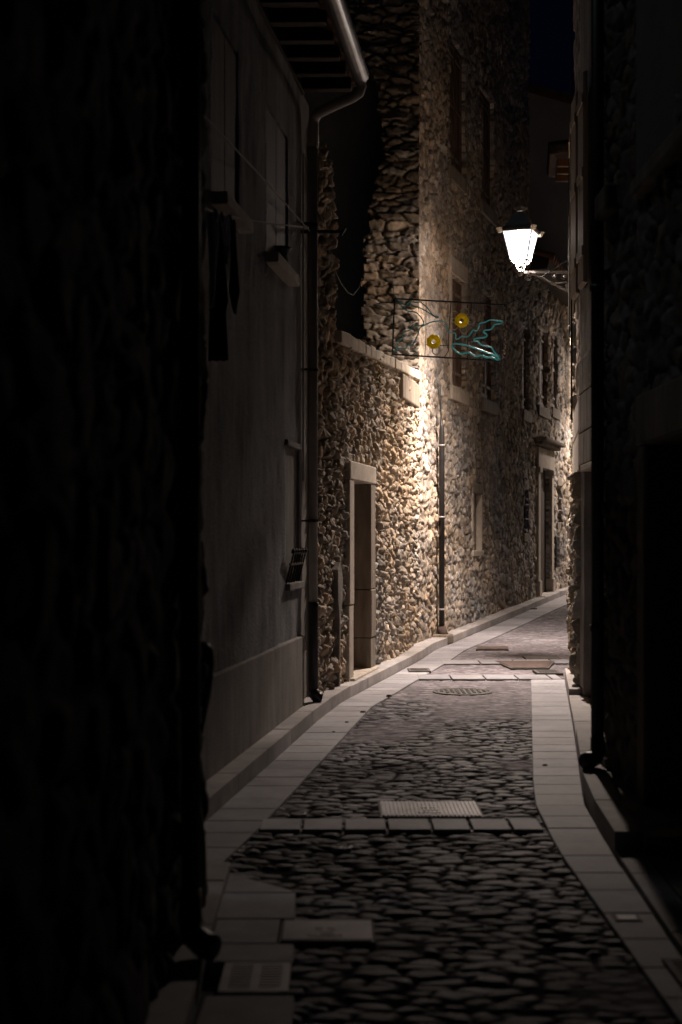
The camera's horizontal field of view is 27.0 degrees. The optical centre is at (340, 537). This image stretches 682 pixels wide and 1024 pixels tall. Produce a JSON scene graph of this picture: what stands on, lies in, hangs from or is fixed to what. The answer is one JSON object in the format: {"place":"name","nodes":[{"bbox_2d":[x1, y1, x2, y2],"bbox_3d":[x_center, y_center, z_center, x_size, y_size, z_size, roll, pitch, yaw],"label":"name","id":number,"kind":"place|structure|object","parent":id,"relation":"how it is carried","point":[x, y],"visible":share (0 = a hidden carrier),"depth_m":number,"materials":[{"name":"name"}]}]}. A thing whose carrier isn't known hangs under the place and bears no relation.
{"place":"outdoors","nodes":[
{"label":"outdoors","id":0,"kind":"place"},
{"bbox_2d":[146,862,229,1023],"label":"pavement","id":1,"kind":"structure","parent":0,"point":[176,1000],"depth_m":5.06,"materials":[{"name":"stone"}]},
{"bbox_2d":[200,803,206,907],"bbox_3d":[-0.672,1.290,6.020,0.210,0.560,0.210,0,0,0],"label":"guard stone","id":2,"kind":"object","parent":1,"relation":"on","point":[203,875],"visible":0.15,"depth_m":5.98,"materials":[{"name":"stone"}]},
{"bbox_2d":[197,874,295,1023],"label":"slab paving","id":3,"kind":"structure","parent":0,"point":[252,915],"depth_m":5.57,"materials":[{"name":"stone"}]},
{"bbox_2d":[218,962,290,995],"bbox_3d":[-0.307,1.615,5.130,0.245,0.066,0.340,0,0,0],"label":"drain grate","id":4,"kind":"object","parent":3,"relation":"in","point":[255,978],"visible":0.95,"depth_m":5.10,"materials":[{"name":"metal"}]},
{"bbox_2d":[276,245,290,261],"bbox_3d":[-0.494,-2.257,11.443,0.190,0.150,0.190,0,0,0],"label":"flower pot","id":5,"kind":"object","parent":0,"point":[283,251],"visible":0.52,"depth_m":11.37,"materials":[{"name":"black plastic"}]},
{"bbox_2d":[204,614,543,861],"bbox_3d":[1.084,1.526,16.553,0.978,0.243,19.587,0,0,13],"label":"paving strip","id":6,"kind":"object","parent":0,"point":[232,825],"visible":0.88,"depth_m":10.21,"materials":[{"name":"stone"}]},
{"bbox_2d":[407,668,430,672],"bbox_3d":[0.930,1.605,16.950,0.260,0.066,0.400,0,0,0],"label":"drain grate","id":7,"kind":"object","parent":6,"relation":"on","point":[419,670],"visible":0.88,"depth_m":16.85,"materials":[{"name":"black metal"}]},
{"bbox_2d":[192,679,564,1023],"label":"ground","id":8,"kind":"structure","parent":0,"point":[210,986],"depth_m":5.18,"materials":[{"name":"grey stone"}]},
{"bbox_2d":[0,0,221,1023],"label":"house","id":9,"kind":"structure","parent":8,"relation":"on","point":[104,376],"depth_m":3.58,"materials":[{"name":"stone"}]},
{"bbox_2d":[200,642,214,734],"bbox_3d":[-0.655,0.713,6.367,0.170,0.475,0.336,0,0,0],"label":"wall basin","id":10,"kind":"object","parent":9,"relation":"attached to","point":[208,657],"depth_m":6.41,"materials":[{"name":"black metal"}]},
{"bbox_2d":[204,686,350,822],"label":"kerb","id":11,"kind":"structure","parent":8,"relation":"on","point":[229,781],"depth_m":10.08,"materials":[{"name":"stone"}]},
{"bbox_2d":[200,0,369,780],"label":"plastered house","id":12,"kind":"structure","parent":8,"relation":"on","point":[270,63],"depth_m":10.74,"materials":[{"name":"grey paint"}]},
{"bbox_2d":[211,17,253,233],"bbox_3d":[-0.730,-2.703,9.378,0.150,1.215,0.889,0,0,7],"label":"window","id":13,"kind":"structure","parent":12,"relation":"in","point":[224,69],"depth_m":9.34,"materials":[{"name":"paint"}]},
{"bbox_2d":[266,109,299,286],"bbox_3d":[-0.481,-2.703,11.345,0.150,1.215,1.070,0,0,7],"label":"window","id":14,"kind":"structure","parent":12,"relation":"in","point":[275,140],"depth_m":11.28,"materials":[{"name":"paint"}]},
{"bbox_2d":[285,439,304,590],"bbox_3d":[-0.490,-0.185,12.095,0.245,1.250,0.795,0,0,7],"label":"window","id":15,"kind":"structure","parent":12,"relation":"in","point":[291,448],"depth_m":12.08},
{"bbox_2d":[301,228,345,235],"bbox_3d":[-0.183,-2.743,12.750,0.460,0.072,0.040,0,0,0],"label":"clothesline bracket","id":16,"kind":"object","parent":12,"relation":"attached to","point":[340,232],"visible":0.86,"depth_m":12.74,"materials":[{"name":"black metal"}]},
{"bbox_2d":[204,116,309,231],"bbox_3d":[-0.546,-2.449,9.979,0.116,0.596,5.568,0,0,5],"label":"clothesline","id":17,"kind":"object","parent":16,"relation":"attached to","point":[224,137],"visible":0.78,"depth_m":9.50,"materials":[{"name":"grey"}]},
{"bbox_2d":[205,207,308,227],"bbox_3d":[-0.555,-2.227,9.979,0.114,1.110,5.568,0,0,4],"label":"clothesline","id":18,"kind":"object","parent":16,"relation":"hanging from","point":[208,209],"visible":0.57,"depth_m":10.04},
{"bbox_2d":[206,212,218,307],"bbox_3d":[-0.715,-1.543,7.911,0.068,0.526,0.077,0,0,0],"label":"hung cloth","id":19,"kind":"object","parent":18,"relation":"hanging from","point":[213,229],"visible":0.99,"depth_m":7.90,"materials":[{"name":"grey fabric"}]},
{"bbox_2d":[208,220,228,360],"bbox_3d":[-0.717,-1.444,8.310,0.120,0.822,0.080,0,0,0],"label":"hung cloth","id":20,"kind":"object","parent":18,"relation":"hanging from","point":[218,346],"visible":0.65,"depth_m":8.30,"materials":[{"name":"black fabric"}]},
{"bbox_2d":[219,215,229,264],"bbox_3d":[-0.668,-1.705,8.156,0.063,0.281,0.052,0,0,0],"label":"hung cloth","id":21,"kind":"object","parent":18,"relation":"hanging from","point":[225,227],"visible":0.99,"depth_m":8.15,"materials":[{"name":"grey fabric"}]},
{"bbox_2d":[229,220,239,314],"bbox_3d":[-0.643,-1.619,8.510,0.071,0.561,0.080,0,0,0],"label":"hung cloth","id":22,"kind":"object","parent":18,"relation":"hanging from","point":[234,289],"visible":0.91,"depth_m":8.50,"materials":[{"name":"black fabric"}]},
{"bbox_2d":[318,142,426,692],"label":"stone wall","id":23,"kind":"structure","parent":8,"relation":"on","point":[369,521],"depth_m":15.81,"materials":[{"name":"stone"}]},
{"bbox_2d":[375,344,385,401],"bbox_3d":[0.456,-1.903,16.380,0.119,0.666,0.362,0,0,8],"label":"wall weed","id":24,"kind":"object","parent":23,"relation":"attached to","point":[379,377],"depth_m":16.39,"materials":[{"name":"green plant"}]},
{"bbox_2d":[388,406,396,435],"bbox_3d":[0.643,-1.395,17.308,0.104,0.438,0.369,0,0,19],"label":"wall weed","id":25,"kind":"object","parent":23,"relation":"attached to","point":[392,420],"depth_m":17.29,"materials":[{"name":"green plant"}]},
{"bbox_2d":[304,0,531,641],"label":"tall stone house","id":26,"kind":"structure","parent":8,"relation":"on","point":[425,138],"depth_m":21.82,"materials":[{"name":"stone"}]},
{"bbox_2d":[335,271,362,295],"bbox_3d":[0.159,-3.428,18.668,0.124,0.728,3.384,0,0,7],"label":"slack cable","id":27,"kind":"object","parent":26,"relation":"attached to","point":[344,287],"visible":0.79,"depth_m":17.83,"materials":[{"name":"black rubber"}]},
{"bbox_2d":[432,383,452,644],"bbox_3d":[1.472,-0.346,20.776,0.280,3.811,0.360,0,0,17],"label":"conduit pipe","id":28,"kind":"object","parent":26,"relation":"attached to","point":[442,631],"visible":0.92,"depth_m":20.78,"materials":[{"name":"black metal"}]},
{"bbox_2d":[448,255,468,405],"bbox_3d":[1.748,-3.212,22.263,0.275,2.208,1.211,0,0,17],"label":"window","id":29,"kind":"structure","parent":26,"relation":"in","point":[457,269],"depth_m":22.20,"materials":[{"name":"beige stone"}]},
{"bbox_2d":[448,41,468,196],"bbox_3d":[1.748,-6.575,22.263,0.275,2.230,1.211,0,0,17],"label":"window","id":30,"kind":"structure","parent":26,"relation":"in","point":[454,174],"depth_m":22.31,"materials":[{"name":"brown"}]},
{"bbox_2d":[377,241,570,361],"bbox_3d":[1.655,-3.182,18.133,2.340,2.414,4.335,0,0,0],"label":"hanging decoration","id":31,"kind":"object","parent":26,"relation":"hanging from","point":[457,322],"visible":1,"depth_m":15.99,"materials":[{"name":"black metal"}]},
{"bbox_2d":[470,483,483,556],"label":"small window","id":32,"kind":"structure","parent":26,"relation":"in","point":[477,505],"depth_m":23.88,"materials":[{"name":"beige stone"}]},
{"bbox_2d":[479,90,496,226],"bbox_3d":[2.426,-6.525,24.423,0.275,2.130,1.240,0,0,17],"label":"window","id":33,"kind":"structure","parent":26,"relation":"in","point":[485,210],"depth_m":24.59,"materials":[{"name":"brown glass"}]},
{"bbox_2d":[479,295,497,415],"bbox_3d":[2.456,-3.159,24.519,0.275,2.037,1.240,0,0,17],"label":"window","id":34,"kind":"structure","parent":26,"relation":"in","point":[488,406],"depth_m":24.68,"materials":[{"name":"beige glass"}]},
{"bbox_2d":[522,479,529,541],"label":"slit window","id":35,"kind":"structure","parent":26,"relation":"in","point":[526,536],"depth_m":27.92,"materials":[{"name":"grey glass"}]},
{"bbox_2d":[521,328,531,423],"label":"window","id":36,"kind":"structure","parent":26,"relation":"in","point":[526,415],"depth_m":28.12,"materials":[{"name":"grey glass"}]},
{"bbox_2d":[340,587,567,696],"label":"kerb","id":37,"kind":"structure","parent":8,"relation":"on","point":[417,652],"depth_m":19.96,"materials":[{"name":"stone"}]},
{"bbox_2d":[528,247,575,599],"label":"stone house","id":38,"kind":"structure","parent":8,"relation":"on","point":[549,392],"depth_m":30.62,"materials":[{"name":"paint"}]},
{"bbox_2d":[536,331,549,419],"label":"window","id":39,"kind":"structure","parent":38,"relation":"in","point":[542,411],"depth_m":30.03,"materials":[{"name":"brown wood"}]},
{"bbox_2d":[541,470,545,592],"bbox_3d":[4.195,-0.131,30.182,0.080,2.703,1.490,0,0,17],"label":"door","id":40,"kind":"structure","parent":38,"relation":"in","point":[543,494],"depth_m":30.54,"materials":[{"name":"brown wood"}]},
{"bbox_2d":[551,335,559,420],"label":"window","id":41,"kind":"structure","parent":38,"relation":"in","point":[555,412],"depth_m":31.71,"materials":[{"name":"brown wood"}]},
{"bbox_2d":[554,537,559,567],"bbox_3d":[4.743,0.321,31.505,0.152,0.681,0.482,0,0,17],"label":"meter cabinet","id":42,"kind":"object","parent":38,"relation":"attached to","point":[557,552],"visible":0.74,"depth_m":31.34,"materials":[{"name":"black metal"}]},
{"bbox_2d":[556,476,561,528],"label":"slit window","id":43,"kind":"structure","parent":38,"relation":"in","point":[559,482],"depth_m":31.89,"materials":[{"name":"beige stone"}]},
{"bbox_2d":[565,668,581,700],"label":"kerb","id":44,"kind":"structure","parent":8,"relation":"on","point":[572,688],"depth_m":14.34,"materials":[{"name":"stone"}]},
{"bbox_2d":[569,695,590,742],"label":"kerb","id":45,"kind":"structure","parent":8,"relation":"on","point":[580,708],"depth_m":12.54,"materials":[{"name":"stone"}]},
{"bbox_2d":[565,0,607,696],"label":"lamp house","id":46,"kind":"structure","parent":8,"relation":"on","point":[578,572],"depth_m":13.82,"materials":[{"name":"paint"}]},
{"bbox_2d":[496,205,567,291],"bbox_3d":[2.638,-3.862,19.128,1.035,1.230,0.576,0,0,18],"label":"street lamp","id":47,"kind":"object","parent":46,"relation":"attached to","point":[519,225],"visible":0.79,"depth_m":19.18,"materials":[{"name":"white glass"}]},
{"bbox_2d":[517,258,570,286],"bbox_3d":[2.587,-3.292,17.486,1.080,0.519,0.182,0,0,-41],"label":"overhead wire","id":48,"kind":"object","parent":46,"relation":"attached to","point":[543,275],"visible":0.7,"depth_m":17.32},
{"bbox_2d":[569,120,570,344],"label":"window","id":49,"kind":"structure","parent":46,"relation":"in","point":[570,120],"depth_m":18.00,"materials":[{"name":"grey glass"}]},
{"bbox_2d":[570,70,587,299],"bbox_3d":[2.301,-3.325,13.581,0.126,1.950,1.000,0,0,3],"label":"window","id":50,"kind":"structure","parent":46,"relation":"in","point":[579,105],"depth_m":13.37,"materials":[{"name":"grey glass"}]},
{"bbox_2d":[576,728,641,857],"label":"kerb","id":51,"kind":"structure","parent":8,"relation":"on","point":[616,825],"depth_m":7.84,"materials":[{"name":"stone"}]},
{"bbox_2d":[578,0,681,805],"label":"house","id":52,"kind":"structure","parent":8,"relation":"on","point":[636,464],"depth_m":8.05,"materials":[{"name":"stone"}]},
{"bbox_2d":[616,851,681,956],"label":"kerb","id":53,"kind":"structure","parent":8,"relation":"on","point":[661,899],"depth_m":6.24,"materials":[{"name":"stone"}]},
{"bbox_2d":[228,681,677,1023],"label":"cobbled street","id":54,"kind":"structure","parent":0,"point":[478,927],"depth_m":6.48,"materials":[{"name":"stone"}]},
{"bbox_2d":[291,812,305,817],"bbox_3d":[-0.245,1.603,8.200,0.090,0.034,0.090,0,0,0],"label":"valve cover","id":55,"kind":"object","parent":54,"relation":"on","point":[301,814],"visible":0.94,"depth_m":8.17,"materials":[{"name":"metal"}]},
{"bbox_2d":[279,920,374,947],"bbox_3d":[-0.055,1.600,5.740,0.380,0.042,0.320,0,0,0],"label":"manhole cover","id":56,"kind":"object","parent":54,"relation":"on","point":[342,933],"visible":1,"depth_m":5.69,"materials":[{"name":"metal"}]},
{"bbox_2d":[331,844,352,851],"bbox_3d":[0.005,1.603,7.320,0.110,0.034,0.110,0,0,0],"label":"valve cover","id":57,"kind":"object","parent":54,"relation":"on","point":[339,847],"visible":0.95,"depth_m":7.30,"materials":[{"name":"metal"}]},
{"bbox_2d":[259,819,543,833],"bbox_3d":[0.329,1.614,7.870,1.543,0.060,0.294,0,0,0],"label":"cross band","id":58,"kind":"object","parent":54,"relation":"on","point":[400,826],"visible":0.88,"depth_m":7.80,"materials":[{"name":"stone"}]},
{"bbox_2d":[378,801,484,819],"bbox_3d":[0.519,1.600,8.315,0.594,0.042,0.470,0,0,0],"label":"manhole cover","id":59,"kind":"object","parent":54,"relation":"on","point":[466,810],"visible":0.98,"depth_m":8.26,"materials":[{"name":"metal"}]},
{"bbox_2d":[433,688,491,695],"bbox_3d":[1.260,1.608,14.750,0.620,0.044,0.620,0,0,0],"label":"round manhole cover","id":60,"kind":"object","parent":54,"relation":"on","point":[461,691],"visible":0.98,"depth_m":14.68,"materials":[{"name":"grey metal"}]},
{"bbox_2d":[418,605,568,680],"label":"cobbled street","id":61,"kind":"structure","parent":0,"point":[547,634],"depth_m":20.21,"materials":[{"name":"stone"}]},
{"bbox_2d":[418,675,561,680],"bbox_3d":[1.679,1.614,16.200,1.600,0.060,0.494,0,0,0],"label":"cross band","id":62,"kind":"object","parent":61,"relation":"on","point":[482,678],"visible":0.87,"depth_m":16.10,"materials":[{"name":"stone"}]},
{"bbox_2d":[476,646,508,650],"bbox_3d":[2.130,1.576,20.075,0.500,0.059,0.450,0,0,0],"label":"cover plate","id":63,"kind":"object","parent":61,"relation":"on","point":[491,648],"visible":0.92,"depth_m":19.92,"materials":[{"name":"metal"}]},
{"bbox_2d":[441,659,568,664],"bbox_3d":[2.109,1.614,18.201,1.675,0.060,0.543,0,0,-3],"label":"cross band","id":64,"kind":"object","parent":61,"relation":"on","point":[494,662],"visible":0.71,"depth_m":18.18,"materials":[{"name":"stone"}]},
{"bbox_2d":[496,661,553,669],"bbox_3d":[2.360,1.605,17.775,0.780,0.051,1.050,0,0,0],"label":"cover plate","id":65,"kind":"object","parent":61,"relation":"on","point":[528,665],"visible":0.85,"depth_m":17.70,"materials":[{"name":"metal"}]},
{"bbox_2d":[522,655,560,659],"bbox_3d":[2.650,1.600,18.750,0.460,0.060,0.500,0,0,0],"label":"cover plate","id":66,"kind":"object","parent":61,"relation":"on","point":[548,657],"visible":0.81,"depth_m":18.76,"materials":[{"name":"grey metal"}]},
{"bbox_2d":[532,670,562,678],"bbox_3d":[2.430,1.605,16.725,0.300,0.066,0.450,0,0,0],"label":"drain grate","id":67,"kind":"object","parent":61,"relation":"on","point":[547,672],"visible":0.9,"depth_m":16.61,"materials":[{"name":"black metal"}]},
{"bbox_2d":[522,595,566,614],"bbox_3d":[5.536,1.341,32.503,0.471,0.250,13.768,0,0,18],"label":"paving strip","id":68,"kind":"object","parent":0,"point":[552,606],"visible":0.28,"depth_m":27.90,"materials":[{"name":"stone"}]},
{"bbox_2d":[527,82,573,268],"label":"pale house","id":69,"kind":"structure","parent":0,"point":[550,113],"depth_m":43.50,"materials":[{"name":"beige paint"}]},
{"bbox_2d":[546,139,568,181],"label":"window","id":70,"kind":"structure","parent":69,"relation":"in","point":[557,167],"depth_m":24.89,"materials":[{"name":"paint"}]},
{"bbox_2d":[528,0,574,94],"label":"sky","id":71,"kind":"structure","parent":0,"point":[551,21],"materials":[{"name":"blue"}]},
{"bbox_2d":[531,680,681,1023],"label":"paving strip","id":72,"kind":"object","parent":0,"point":[589,858],"visible":0.94,"depth_m":7.39,"materials":[{"name":"stone"}]},
{"bbox_2d":[611,914,642,921],"bbox_3d":[1.190,1.589,5.920,0.110,0.022,0.100,0,0,0],"label":"water hatch","id":73,"kind":"object","parent":72,"relation":"on","point":[626,917],"visible":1,"depth_m":5.91,"materials":[{"name":"metal"}]},
{"bbox_2d":[662,958,681,987],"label":"drain grate","id":74,"kind":"object","parent":72,"relation":"on","point":[673,966],"visible":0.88,"depth_m":5.21,"materials":[{"name":"black metal"}]},
{"bbox_2d":[588,697,681,901],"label":"pavement","id":75,"kind":"structure","parent":0,"point":[660,827],"depth_m":7.14,"materials":[{"name":"grey stone"}]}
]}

